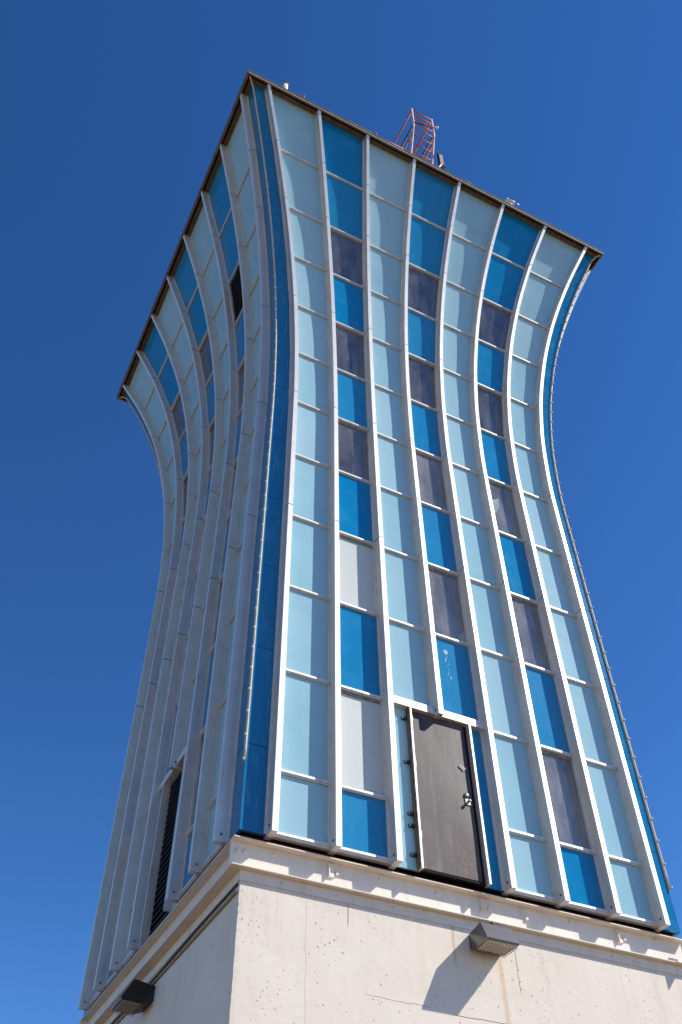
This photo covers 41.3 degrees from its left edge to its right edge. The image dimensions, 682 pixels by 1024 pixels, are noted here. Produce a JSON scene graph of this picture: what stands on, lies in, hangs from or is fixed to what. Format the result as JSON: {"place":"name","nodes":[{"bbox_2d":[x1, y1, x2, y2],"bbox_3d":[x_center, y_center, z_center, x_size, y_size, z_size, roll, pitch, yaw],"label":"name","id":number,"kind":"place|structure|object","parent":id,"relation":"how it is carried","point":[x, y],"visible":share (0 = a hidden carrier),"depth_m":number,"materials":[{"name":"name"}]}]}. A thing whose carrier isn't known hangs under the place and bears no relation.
{"place":"outdoors","nodes":[
{"label":"outdoors","id":0,"kind":"place"},
{"bbox_2d":[0,0,681,1023],"label":"sky","id":1,"kind":"structure","parent":0,"point":[114,114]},
{"bbox_2d":[505,198,518,204],"bbox_3d":[4.346,-7.670,22.799,0.371,0.811,0.122,12,-49,-11],"label":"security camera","id":2,"kind":"object","parent":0,"point":[510,201],"visible":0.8,"depth_m":22.97,"materials":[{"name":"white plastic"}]},
{"label":"ground","id":3,"kind":"structure","parent":0,"visible":0},
{"bbox_2d":[78,69,681,1023],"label":"control tower","id":4,"kind":"structure","parent":3,"relation":"on","point":[394,809],"depth_m":13.26,"materials":[{"name":"glass"}]},
{"bbox_2d":[111,979,154,1016],"bbox_3d":[-2.445,5.708,10.670,0.382,0.308,0.429,20,-51,-18],"label":"wall lamp","id":5,"kind":"object","parent":4,"relation":"attached to","point":[136,997],"visible":1,"depth_m":10.56,"materials":[{"name":"black metal"}]},
{"bbox_2d":[119,397,163,512],"bbox_3d":[-5.051,1.742,19.839,2.650,15.962,0.036,-14,-49,12],"label":"light strip","id":6,"kind":"object","parent":4,"relation":"attached to","point":[148,439],"visible":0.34,"depth_m":23.83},
{"bbox_2d":[111,883,238,1023],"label":"wall cable","id":7,"kind":"object","parent":4,"relation":"attached to","point":[193,932],"depth_m":10.01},
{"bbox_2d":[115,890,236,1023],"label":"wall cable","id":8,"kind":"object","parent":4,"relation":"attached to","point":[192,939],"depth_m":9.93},
{"bbox_2d":[172,396,184,439],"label":"window","id":9,"kind":"structure","parent":4,"relation":"in","point":[177,411],"depth_m":22.37,"materials":[{"name":"grey glass"}]},
{"bbox_2d":[184,475,187,515],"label":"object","id":10,"kind":"structure","parent":4,"relation":"in","point":[186,480],"depth_m":20.12,"materials":[{"name":"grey glass"}]},
{"bbox_2d":[193,736,203,823],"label":"window","id":11,"kind":"structure","parent":4,"relation":"in","point":[202,739],"depth_m":11.77,"materials":[{"name":"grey glass"}]},
{"bbox_2d":[200,335,212,382],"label":"window","id":12,"kind":"structure","parent":4,"relation":"in","point":[205,351],"depth_m":21.24,"materials":[{"name":"grey glass"}]},
{"bbox_2d":[210,421,214,465],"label":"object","id":13,"kind":"structure","parent":4,"relation":"in","point":[212,430],"depth_m":19.22,"materials":[{"name":"grey glass"}]},
{"bbox_2d":[215,580,222,640],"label":"window","id":14,"kind":"structure","parent":4,"relation":"in","point":[222,580],"depth_m":13.97,"materials":[{"name":"grey glass"}]},
{"bbox_2d":[231,464,236,508],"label":"window","id":15,"kind":"structure","parent":4,"relation":"in","point":[236,464],"depth_m":16.15,"materials":[{"name":"grey glass"}]},
{"bbox_2d":[239,363,243,409],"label":"window","id":16,"kind":"structure","parent":4,"relation":"in","point":[241,381],"depth_m":18.23,"materials":[{"name":"grey glass"}]},
{"bbox_2d":[242,76,276,761],"bbox_3d":[-1.557,-3.479,15.178,0.036,15.920,2.650,-14,-49,12],"label":"light strip","id":17,"kind":"object","parent":4,"relation":"attached to","point":[255,618],"visible":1,"depth_m":13.67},
{"bbox_2d":[282,81,288,88],"bbox_3d":[-1.297,-9.733,20.887,0.156,0.834,0.156,20,-51,-18],"label":"vent pipe","id":18,"kind":"object","parent":4,"relation":"on","point":[285,84],"visible":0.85,"depth_m":21.01,"materials":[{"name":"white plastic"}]},
{"bbox_2d":[330,229,361,284],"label":"window","id":19,"kind":"structure","parent":4,"relation":"in","point":[338,238],"depth_m":19.55,"materials":[{"name":"grey glass"}]},
{"bbox_2d":[336,325,364,378],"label":"window","id":20,"kind":"structure","parent":4,"relation":"in","point":[344,334],"depth_m":17.83,"materials":[{"name":"grey glass"}]},
{"bbox_2d":[338,421,368,480],"bbox_3d":[0.130,-0.958,15.387,0.695,1.381,0.257,20,-51,-18],"label":"window","id":21,"kind":"structure","parent":4,"relation":"in","point":[345,430],"depth_m":15.83,"materials":[{"name":"grey glass"}]},
{"bbox_2d":[339,535,374,611],"bbox_3d":[0.153,0.973,13.268,0.691,1.370,0.254,20,-51,-18],"label":"window","id":22,"kind":"structure","parent":4,"relation":"in","point":[355,557],"depth_m":13.21,"materials":[{"name":"white glass"}]},
{"bbox_2d":[341,690,384,795],"bbox_3d":[0.176,2.889,11.162,0.689,1.366,0.253,20,-51,-18],"label":"window","id":23,"kind":"structure","parent":4,"relation":"in","point":[361,742],"depth_m":11.08,"materials":[{"name":"white glass"}]},
{"bbox_2d":[393,108,440,163],"bbox_3d":[1.754,-8.706,23.373,0.853,3.106,2.210,20,-51,-18],"label":"guard frame","id":24,"kind":"object","parent":4,"relation":"on","point":[412,135],"visible":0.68,"depth_m":23.21,"materials":[{"name":"red paint"}]},
{"bbox_2d":[408,356,435,408],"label":"window","id":25,"kind":"structure","parent":4,"relation":"in","point":[416,365],"depth_m":18.31,"materials":[{"name":"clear glass"}]},
{"bbox_2d":[408,266,438,318],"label":"window","id":26,"kind":"structure","parent":4,"relation":"in","point":[413,273],"depth_m":20.13,"materials":[{"name":"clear glass"}]},
{"bbox_2d":[415,451,446,509],"bbox_3d":[1.486,-0.463,15.849,0.692,1.381,0.257,20,-51,-18],"label":"window","id":27,"kind":"structure","parent":4,"relation":"in","point":[423,461],"depth_m":16.28,"materials":[{"name":"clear glass"}]},
{"bbox_2d":[437,152,447,171],"bbox_3d":[2.519,-8.505,22.383,0.286,1.343,0.206,20,-51,-18],"label":"floodlight","id":28,"kind":"object","parent":4,"relation":"on","point":[440,159],"visible":0.89,"depth_m":22.64,"materials":[{"name":"white plastic"}]},
{"bbox_2d":[428,567,465,641],"bbox_3d":[1.505,1.466,13.729,0.690,1.370,0.254,20,-51,-18],"label":"window","id":29,"kind":"structure","parent":4,"relation":"in","point":[438,577],"depth_m":14.14,"materials":[{"name":"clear glass"}]},
{"bbox_2d":[412,712,482,881],"bbox_3d":[1.265,3.422,11.115,0.815,2.121,0.117,20,-51,-18],"label":"door","id":30,"kind":"structure","parent":4,"relation":"in","point":[447,819],"depth_m":11.03,"materials":[{"name":"metal"}]},
{"bbox_2d":[477,386,503,436],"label":"window","id":31,"kind":"structure","parent":4,"relation":"in","point":[483,394],"depth_m":18.79,"materials":[{"name":"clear glass"}]},
{"bbox_2d":[469,922,518,957],"bbox_3d":[1.671,4.670,9.918,0.429,0.308,0.382,20,-51,-18],"label":"wall lamp","id":32,"kind":"object","parent":4,"relation":"attached to","point":[492,938],"visible":1,"depth_m":9.82,"materials":[{"name":"grey metal"}]},
{"bbox_2d":[492,499,498,512],"bbox_3d":[2.748,-0.076,16.217,0.272,0.629,0.010,20,-51,-18],"label":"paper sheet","id":33,"kind":"object","parent":4,"relation":"attached to","point":[495,504],"visible":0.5,"depth_m":16.31,"materials":[{"name":"white paper"}]},
{"bbox_2d":[481,300,510,349],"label":"window","id":34,"kind":"structure","parent":4,"relation":"in","point":[488,308],"depth_m":20.71,"materials":[{"name":"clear glass"}]},
{"bbox_2d":[489,481,520,538],"bbox_3d":[2.841,0.031,16.312,0.695,1.381,0.257,20,-51,-18],"label":"window","id":35,"kind":"structure","parent":4,"relation":"in","point":[499,491],"depth_m":16.72,"materials":[{"name":"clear glass"}]},
{"bbox_2d":[511,596,550,670],"bbox_3d":[2.856,1.959,14.190,0.691,1.370,0.254,20,-51,-18],"label":"window","id":36,"kind":"structure","parent":4,"relation":"in","point":[520,606],"depth_m":14.55,"materials":[{"name":"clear glass"}]},
{"bbox_2d":[541,750,590,849],"bbox_3d":[2.873,3.873,12.081,0.689,1.366,0.253,20,-51,-18],"label":"window","id":37,"kind":"structure","parent":4,"relation":"in","point":[562,763],"depth_m":12.35,"materials":[{"name":"grey glass"}]},
{"bbox_2d":[550,255,672,889],"bbox_3d":[5.442,-0.843,17.472,2.650,16.166,0.036,-14,-49,12],"label":"light strip","id":38,"kind":"object","parent":4,"relation":"attached to","point":[663,864],"visible":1,"depth_m":15.06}
]}

